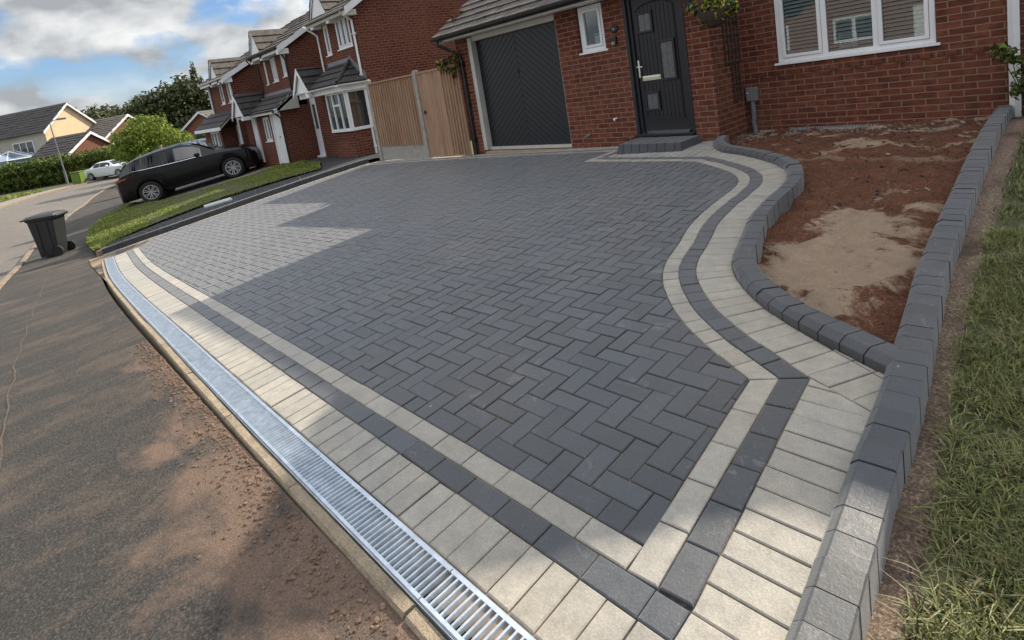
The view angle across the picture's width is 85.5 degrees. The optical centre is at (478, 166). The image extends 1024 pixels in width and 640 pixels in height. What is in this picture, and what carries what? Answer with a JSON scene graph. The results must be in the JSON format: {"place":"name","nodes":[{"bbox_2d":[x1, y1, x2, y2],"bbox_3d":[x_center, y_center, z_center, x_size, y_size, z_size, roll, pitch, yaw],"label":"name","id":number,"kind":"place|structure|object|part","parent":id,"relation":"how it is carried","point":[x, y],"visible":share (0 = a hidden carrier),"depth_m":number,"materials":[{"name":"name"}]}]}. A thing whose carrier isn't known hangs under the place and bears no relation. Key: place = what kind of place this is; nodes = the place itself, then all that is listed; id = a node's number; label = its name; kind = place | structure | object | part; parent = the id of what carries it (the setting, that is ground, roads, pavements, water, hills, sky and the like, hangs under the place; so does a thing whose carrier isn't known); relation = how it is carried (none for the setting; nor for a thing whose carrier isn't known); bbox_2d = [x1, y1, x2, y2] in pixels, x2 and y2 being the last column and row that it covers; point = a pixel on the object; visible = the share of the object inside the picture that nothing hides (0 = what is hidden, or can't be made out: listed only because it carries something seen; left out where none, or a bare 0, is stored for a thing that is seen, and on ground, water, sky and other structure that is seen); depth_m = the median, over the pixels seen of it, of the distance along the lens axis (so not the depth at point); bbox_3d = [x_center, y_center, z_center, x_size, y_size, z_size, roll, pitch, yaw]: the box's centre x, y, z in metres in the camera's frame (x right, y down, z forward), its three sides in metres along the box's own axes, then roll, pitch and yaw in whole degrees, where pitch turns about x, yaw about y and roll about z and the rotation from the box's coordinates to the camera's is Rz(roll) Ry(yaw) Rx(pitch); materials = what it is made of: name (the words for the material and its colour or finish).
{"place":"outdoors","nodes":[
{"label":"outdoors","id":0,"kind":"place"},
{"bbox_2d":[0,150,34,165],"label":"conservatory","id":1,"kind":"object","parent":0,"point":[8,157],"visible":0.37,"depth_m":53.34,"materials":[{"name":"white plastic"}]},
{"bbox_2d":[0,189,42,201],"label":"grass","id":2,"kind":"structure","parent":0,"point":[11,196],"depth_m":41.96,"materials":[{"name":"green plant"}]},
{"bbox_2d":[0,174,115,202],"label":"verge","id":3,"kind":"structure","parent":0,"point":[46,187],"depth_m":46.73,"materials":[{"name":"plant"}]},
{"bbox_2d":[49,117,68,183],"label":"street lamp","id":4,"kind":"object","parent":3,"relation":"on","point":[66,178],"visible":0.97,"depth_m":46.10,"materials":[{"name":"grey metal"}]},
{"bbox_2d":[0,145,130,193],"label":"hedge","id":5,"kind":"object","parent":3,"relation":"on","point":[24,175],"visible":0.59,"depth_m":48.48,"materials":[{"name":"green plant"}]},
{"bbox_2d":[29,131,109,184],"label":"brick garage","id":6,"kind":"structure","parent":3,"relation":"on","point":[72,143],"depth_m":50.93,"materials":[{"name":"tile"}]},
{"bbox_2d":[0,175,116,206],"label":"pavement","id":7,"kind":"structure","parent":0,"point":[15,200],"depth_m":39.86,"materials":[{"name":"concrete"}]},
{"bbox_2d":[69,170,86,183],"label":"grit bin","id":8,"kind":"object","parent":7,"relation":"on","point":[77,177],"visible":1,"depth_m":43.94,"materials":[{"name":"green plastic"}]},
{"bbox_2d":[84,159,126,180],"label":"white car","id":9,"kind":"object","parent":7,"relation":"on","point":[107,168],"visible":0.66,"depth_m":45.11,"materials":[{"name":"white paint"}]},
{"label":"windows","id":10,"kind":"part","parent":9,"relation":"part of","materials":[{"name":"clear glass"}]},
{"bbox_2d":[0,177,118,280],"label":"road","id":11,"kind":"structure","parent":0,"point":[17,242],"depth_m":27.96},
{"bbox_2d":[0,0,308,115],"label":"sky","id":12,"kind":"structure","parent":0,"point":[81,54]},
{"bbox_2d":[132,166,273,201],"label":"suv drive","id":13,"kind":"structure","parent":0,"point":[205,183],"depth_m":19.30,"materials":[{"name":"concrete"}]},
{"bbox_2d":[114,141,261,203],"bbox_3d":[-9.943,-0.051,19.154,4.411,1.680,2.182,-19,10,-14],"label":"black car","id":14,"kind":"object","parent":13,"relation":"on","point":[157,175],"visible":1,"depth_m":18.27,"materials":[{"name":"black paint"}]},
{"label":"windows","id":15,"kind":"part","parent":14,"relation":"part of","materials":[{"name":"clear glass"}]},
{"bbox_2d":[182,138,206,142],"bbox_3d":[-12.259,-0.503,24.939,4.100,1.556,2.038,-5,10,30],"label":"blue car","id":16,"kind":"object","parent":13,"relation":"on","point":[203,140],"visible":0.03,"depth_m":24.39,"materials":[{"name":"blue paint"}]},
{"bbox_2d":[0,186,418,639],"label":"pavement","id":17,"kind":"structure","parent":0,"point":[107,532],"depth_m":2.50,"materials":[{"name":"grey asphalt"}]},
{"bbox_2d":[0,260,54,466],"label":"pavement seam","id":18,"kind":"object","parent":17,"relation":"on","point":[4,426],"visible":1,"depth_m":4.23,"materials":[{"name":"grey asphalt"}]},
{"bbox_2d":[19,209,75,257],"bbox_3d":[-10.273,1.615,13.265,0.806,1.054,0.600,-10,8,-6],"label":"wheelie bin","id":19,"kind":"object","parent":17,"relation":"on","point":[48,231],"visible":1,"depth_m":13.07,"materials":[{"name":"plastic"}]},
{"bbox_2d":[126,341,405,639],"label":"soil crumbs","id":20,"kind":"object","parent":17,"relation":"on","point":[382,606],"visible":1,"depth_m":2.35,"materials":[{"name":"brown soil"}]},
{"bbox_2d":[85,158,389,256],"bbox_3d":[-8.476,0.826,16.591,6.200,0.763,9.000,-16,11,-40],"label":"neighbour lawn","id":21,"kind":"structure","parent":0,"point":[230,187],"depth_m":15.61,"materials":[{"name":"plant"}]},
{"bbox_2d":[92,228,132,250],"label":"weeds","id":22,"kind":"object","parent":21,"relation":"on","point":[105,244],"visible":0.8,"depth_m":12.13,"materials":[{"name":"green plant"}]},
{"bbox_2d":[100,153,379,249],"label":"neighbour drive","id":23,"kind":"structure","parent":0,"point":[330,162],"depth_m":13.80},
{"bbox_2d":[106,177,300,246],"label":"weeds","id":24,"kind":"object","parent":23,"relation":"on","point":[187,216],"visible":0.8,"depth_m":12.36,"materials":[{"name":"green plant"}]},
{"bbox_2d":[203,197,232,207],"bbox_3d":[-6.412,0.896,13.592,0.953,0.140,0.525,-10,8,-2],"label":"drain cover","id":25,"kind":"object","parent":23,"relation":"on","point":[217,202],"visible":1,"depth_m":13.47,"materials":[{"name":"metal"}]},
{"bbox_2d":[101,134,804,331],"bbox_3d":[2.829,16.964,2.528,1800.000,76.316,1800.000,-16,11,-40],"label":"ground","id":26,"kind":"structure","parent":0,"point":[105,284],"depth_m":8.77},
{"bbox_2d":[0,102,96,154],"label":"rendered house","id":27,"kind":"structure","parent":26,"relation":"on","point":[28,131],"depth_m":56.42,"materials":[{"name":"tile"}]},
{"bbox_2d":[12,140,35,152],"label":"window","id":28,"kind":"structure","parent":27,"relation":"in","point":[27,146],"depth_m":55.65,"materials":[{"name":"white plastic"}]},
{"bbox_2d":[0,185,115,288],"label":"road kerb","id":29,"kind":"structure","parent":26,"relation":"on","point":[10,274],"depth_m":13.45,"materials":[{"name":"concrete"}]},
{"bbox_2d":[0,176,118,208],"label":"road kerb","id":30,"kind":"structure","parent":26,"relation":"on","point":[8,205],"depth_m":40.56,"materials":[{"name":"concrete"}]},
{"bbox_2d":[82,103,118,119],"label":"distant tree","id":31,"kind":"object","parent":26,"relation":"on","point":[92,112],"visible":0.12,"depth_m":74.39,"materials":[{"name":"green plant"}]},
{"bbox_2d":[103,107,117,116],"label":"distant tree","id":32,"kind":"object","parent":26,"relation":"on","point":[114,108],"depth_m":74.87,"materials":[{"name":"green plant"}]},
{"bbox_2d":[86,114,155,140],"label":"brick house","id":33,"kind":"structure","parent":26,"relation":"on","point":[105,127],"depth_m":58.70,"materials":[{"name":"tile"}]},
{"bbox_2d":[105,94,167,123],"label":"distant tree","id":34,"kind":"object","parent":26,"relation":"on","point":[127,110],"visible":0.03,"depth_m":73.08,"materials":[{"name":"green plant"}]},
{"bbox_2d":[96,218,191,256],"bbox_3d":[-5.294,0.879,12.627,5.931,0.910,0.166,-14,9,-28],"label":"concrete edging","id":35,"kind":"object","parent":26,"relation":"on","point":[99,253],"visible":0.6,"depth_m":11.24,"materials":[{"name":"grey concrete"}]},
{"bbox_2d":[131,80,181,128],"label":"distant tree","id":36,"kind":"object","parent":26,"relation":"on","point":[156,100],"visible":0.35,"depth_m":72.60,"materials":[{"name":"green plant"}]},
{"bbox_2d":[151,73,211,134],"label":"distant tree","id":37,"kind":"object","parent":26,"relation":"on","point":[185,97],"visible":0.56,"depth_m":73.11,"materials":[{"name":"green plant"}]},
{"bbox_2d":[179,110,212,139],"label":"terraced house","id":38,"kind":"structure","parent":26,"relation":"on","point":[194,122],"depth_m":61.30,"materials":[{"name":"brick"}]},
{"bbox_2d":[187,119,205,139],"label":"garden tree","id":39,"kind":"object","parent":26,"relation":"on","point":[198,136],"visible":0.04,"depth_m":42.10,"materials":[{"name":"green plant"}]},
{"bbox_2d":[189,61,209,110],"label":"distant tree","id":40,"kind":"object","parent":26,"relation":"on","point":[193,71],"visible":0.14,"depth_m":75.12,"materials":[{"name":"green plant"}]},
{"bbox_2d":[203,89,211,108],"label":"distant tree","id":41,"kind":"object","parent":26,"relation":"on","point":[207,95],"visible":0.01,"depth_m":72.60,"materials":[{"name":"green plant"}]},
{"bbox_2d":[102,158,368,254],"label":"block kerb","id":42,"kind":"structure","parent":26,"relation":"on","point":[162,230],"depth_m":12.35,"materials":[{"name":"grey concrete"}]},
{"bbox_2d":[194,15,302,166],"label":"brick house","id":43,"kind":"structure","parent":26,"relation":"on","point":[226,80],"depth_m":20.89,"materials":[{"name":"brick"},{"name":"tile"},{"name":"white upvc"}]},
{"bbox_2d":[210,131,221,145],"bbox_3d":[-10.165,-0.952,21.561,0.082,0.900,1.230,-16,11,-40],"label":"window","id":44,"kind":"structure","parent":43,"relation":"in","point":[215,135],"depth_m":21.51,"materials":[{"name":"white plastic"}]},
{"bbox_2d":[219,85,225,105],"bbox_3d":[-9.900,-2.787,21.383,0.115,0.812,0.530,-16,11,-40],"label":"window","id":45,"kind":"structure","parent":43,"relation":"in","point":[220,87],"depth_m":21.43,"materials":[{"name":"white plastic"}]},
{"bbox_2d":[226,83,231,103],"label":"window","id":46,"kind":"structure","parent":43,"relation":"in","point":[227,86],"depth_m":20.77,"materials":[{"name":"white plastic"}]},
{"bbox_2d":[236,125,241,143],"bbox_3d":[-8.993,-0.898,20.987,0.020,1.400,0.410,-16,11,-40],"label":"front door","id":47,"kind":"structure","parent":43,"relation":"in","point":[236,125],"depth_m":21.00,"materials":[{"name":"white plastic"}]},
{"bbox_2d":[101,260,446,639],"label":"concrete edging","id":48,"kind":"object","parent":26,"relation":"on","point":[403,606],"visible":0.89,"depth_m":2.37,"materials":[{"name":"beige concrete"}]},
{"bbox_2d":[231,11,323,166],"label":"brick house","id":49,"kind":"structure","parent":26,"relation":"on","point":[277,119],"depth_m":18.35,"materials":[{"name":"brick"},{"name":"tile"},{"name":"white upvc"}]},
{"bbox_2d":[251,119,262,158],"bbox_3d":[-7.919,-1.012,19.832,0.030,1.490,0.460,-16,11,-40],"label":"front door","id":50,"kind":"structure","parent":49,"relation":"in","point":[252,120],"depth_m":19.87,"materials":[{"name":"white plastic"}]},
{"bbox_2d":[263,62,269,85],"bbox_3d":[-7.410,-3.252,19.348,0.115,0.822,0.280,-16,11,-40],"label":"window","id":51,"kind":"structure","parent":49,"relation":"in","point":[263,62],"depth_m":19.33,"materials":[{"name":"white plastic"}]},
{"bbox_2d":[262,117,273,142],"bbox_3d":[-7.168,-1.257,18.855,0.115,0.852,0.680,-16,11,-40],"label":"window","id":52,"kind":"structure","parent":49,"relation":"in","point":[267,128],"depth_m":18.84,"materials":[{"name":"white plastic"}]},
{"bbox_2d":[270,57,279,82],"bbox_3d":[-6.912,-3.278,18.760,0.115,0.842,0.540,-16,11,-40],"label":"window","id":53,"kind":"structure","parent":49,"relation":"in","point":[273,66],"depth_m":18.74,"materials":[{"name":"white plastic"}]},
{"bbox_2d":[271,114,288,162],"bbox_3d":[-6.492,-0.917,18.185,0.055,1.640,0.760,-16,11,-40],"label":"front door","id":54,"kind":"structure","parent":49,"relation":"in","point":[276,120],"depth_m":18.22,"materials":[{"name":"white plastic"}]},
{"bbox_2d":[280,54,287,77],"bbox_3d":[-6.335,-3.333,18.069,0.115,0.802,0.500,-16,11,-40],"label":"window","id":55,"kind":"structure","parent":49,"relation":"in","point":[282,60],"depth_m":18.11,"materials":[{"name":"white plastic"}]},
{"bbox_2d":[292,0,470,157],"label":"brick house","id":56,"kind":"structure","parent":26,"relation":"on","point":[360,42],"depth_m":15.71,"materials":[{"name":"brick"},{"name":"tile"},{"name":"white upvc"}]},
{"bbox_2d":[309,98,325,154],"bbox_3d":[-5.243,-1.332,18.057,0.048,1.920,0.460,-16,11,-40],"label":"front door","id":57,"kind":"structure","parent":56,"relation":"in","point":[312,101],"depth_m":18.06,"materials":[{"name":"white plastic"}]},
{"bbox_2d":[322,25,332,56],"bbox_3d":[-4.436,-3.701,16.284,0.115,0.902,0.400,-16,11,-40],"label":"window","id":58,"kind":"structure","parent":56,"relation":"in","point":[325,31],"depth_m":16.30,"materials":[{"name":"white plastic"}]},
{"bbox_2d":[334,17,353,50],"bbox_3d":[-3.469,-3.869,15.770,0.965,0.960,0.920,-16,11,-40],"label":"window","id":59,"kind":"structure","parent":56,"relation":"in","point":[342,28],"depth_m":15.51,"materials":[{"name":"white plastic"}]},
{"bbox_2d":[325,87,373,132],"bbox_3d":[-3.715,-1.575,15.657,0.606,1.105,1.610,-16,11,-40],"label":"bay window","id":60,"kind":"structure","parent":56,"relation":"in","point":[347,110],"depth_m":15.21,"materials":[{"name":"white plastic"}]},
{"bbox_2d":[365,70,432,160],"bbox_3d":[-1.858,-1.028,12.818,0.115,2.210,2.120,-16,11,-40],"label":"garden fence","id":61,"kind":"object","parent":26,"relation":"on","point":[395,104],"visible":0.91,"depth_m":12.72,"materials":[{"name":"wood"}]},
{"bbox_2d":[415,64,471,155],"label":"garden gate","id":62,"kind":"structure","parent":61,"relation":"attached to","point":[443,108],"depth_m":11.41,"materials":[{"name":"brown wood"}]},
{"bbox_2d":[381,155,469,161],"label":"concrete sill","id":63,"kind":"structure","parent":26,"relation":"on","point":[424,158],"depth_m":12.29,"materials":[{"name":"grey concrete"}]},
{"bbox_2d":[430,0,1023,154],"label":"brick house","id":64,"kind":"structure","parent":26,"relation":"on","point":[545,75],"depth_m":7.56,"materials":[{"name":"brick"}]},
{"bbox_2d":[435,50,459,84],"bbox_3d":[-0.595,-1.904,11.022,0.234,0.739,0.780,-16,11,-40],"label":"climbing plant","id":65,"kind":"object","parent":64,"relation":"attached to","point":[450,59],"visible":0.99,"depth_m":10.87,"materials":[{"name":"green plant"}]},
{"bbox_2d":[476,21,570,145],"bbox_3d":[0.777,-1.391,9.929,0.052,2.050,2.045,-16,11,-40],"label":"garage door","id":66,"kind":"structure","parent":64,"relation":"in","point":[521,74],"depth_m":9.86,"materials":[{"name":"paint"}]},
{"bbox_2d":[577,0,607,55],"bbox_3d":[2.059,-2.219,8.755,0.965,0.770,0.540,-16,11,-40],"label":"window","id":67,"kind":"structure","parent":64,"relation":"in","point":[590,16],"depth_m":8.59,"materials":[{"name":"white plastic"}]},
{"bbox_2d":[630,0,689,130],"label":"front door","id":68,"kind":"structure","parent":64,"relation":"in","point":[656,29],"depth_m":7.78,"materials":[{"name":"paint"}]},
{"bbox_2d":[685,0,741,27],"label":"hanging basket","id":69,"kind":"object","parent":64,"relation":"hanging from","point":[712,13],"visible":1,"depth_m":6.63,"materials":[{"name":"green plant"}]},
{"bbox_2d":[722,0,743,99],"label":"trellis","id":70,"kind":"object","parent":64,"relation":"attached to","point":[732,47],"visible":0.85,"depth_m":7.51,"materials":[{"name":"brown wood"}]},
{"bbox_2d":[774,0,940,65],"bbox_3d":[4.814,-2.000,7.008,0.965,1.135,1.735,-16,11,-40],"label":"window","id":71,"kind":"structure","parent":64,"relation":"in","point":[806,30],"depth_m":6.91,"materials":[{"name":"white plastic"}]},
{"bbox_2d":[713,135,897,373],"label":"block kerb","id":72,"kind":"structure","parent":26,"relation":"on","point":[765,292],"depth_m":3.06,"materials":[{"name":"grey concrete"}]},
{"bbox_2d":[785,105,1011,639],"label":"block kerb","id":73,"kind":"structure","parent":26,"relation":"on","point":[843,583],"depth_m":1.83,"materials":[{"name":"grey concrete"}]},
{"bbox_2d":[865,117,1023,639],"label":"haunching strip","id":74,"kind":"object","parent":26,"relation":"on","point":[989,198],"visible":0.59,"depth_m":2.00,"materials":[{"name":"brown soil"}]},
{"bbox_2d":[906,567,911,639],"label":"twig","id":75,"kind":"object","parent":74,"relation":"on","point":[909,579],"visible":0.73,"depth_m":1.47,"materials":[{"name":"wood"}]},
{"bbox_2d":[895,509,934,623],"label":"soil crumbs","id":76,"kind":"object","parent":74,"relation":"on","point":[929,530],"visible":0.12,"depth_m":1.63,"materials":[{"name":"brown soil"}]},
{"bbox_2d":[986,39,1023,114],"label":"shrub","id":77,"kind":"object","parent":26,"relation":"on","point":[1010,57],"visible":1,"depth_m":5.52,"materials":[{"name":"green plant"}]},
{"bbox_2d":[89,146,882,639],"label":"driveway paving","id":78,"kind":"structure","parent":0,"point":[503,261],"depth_m":3.58,"materials":[{"name":"grey concrete"}]},
{"bbox_2d":[105,257,535,639],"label":"channel drain","id":79,"kind":"object","parent":78,"relation":"on","point":[334,492],"visible":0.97,"depth_m":2.20,"materials":[{"name":"metal"}]},
{"bbox_2d":[103,141,883,639],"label":"driveway border","id":80,"kind":"object","parent":78,"relation":"on","point":[507,569],"visible":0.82,"depth_m":2.06,"materials":[{"name":"beige concrete"}]},
{"bbox_2d":[617,135,701,154],"bbox_3d":[2.467,-0.271,7.593,0.586,0.185,1.027,-16,11,-40],"label":"doorstep","id":81,"kind":"object","parent":78,"relation":"on","point":[657,144],"visible":0.76,"depth_m":7.42,"materials":[{"name":"grey concrete"}]},
{"bbox_2d":[729,115,990,344],"bbox_3d":[2.811,0.160,5.052,2.668,0.296,5.666,-1,12,46],"label":"soil bed","id":82,"kind":"object","parent":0,"point":[871,253],"visible":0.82,"depth_m":3.96,"materials":[{"name":"brown soil"}]},
{"bbox_2d":[732,118,980,271],"bbox_3d":[2.923,0.082,5.366,4.766,0.275,2.510,-16,11,-40],"label":"rubble","id":83,"kind":"object","parent":82,"relation":"on","point":[857,131],"visible":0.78,"depth_m":6.49,"materials":[{"name":"stone"}]},
{"bbox_2d":[863,133,1023,639],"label":"lawn","id":84,"kind":"structure","parent":0,"point":[990,328],"depth_m":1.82,"materials":[{"name":"plant"}]},
{"bbox_2d":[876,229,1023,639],"bbox_3d":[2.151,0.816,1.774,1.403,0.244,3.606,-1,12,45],"label":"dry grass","id":85,"kind":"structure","parent":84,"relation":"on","point":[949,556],"depth_m":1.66,"materials":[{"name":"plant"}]},
{"bbox_2d":[980,128,1023,239],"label":"grass","id":86,"kind":"structure","parent":84,"relation":"on","point":[1016,175],"depth_m":3.65,"materials":[{"name":"green plant"}]},
{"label":"front verge","id":87,"kind":"structure","parent":0,"visible":0},
{"bbox_2d":[106,112,195,166],"bbox_3d":[-21.424,-1.247,36.203,3.604,4.608,5.338,-58,49,-79],"label":"garden tree","id":88,"kind":"object","parent":87,"relation":"on","point":[145,130],"visible":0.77,"depth_m":35.48,"materials":[{"name":"green plant"}]}
]}

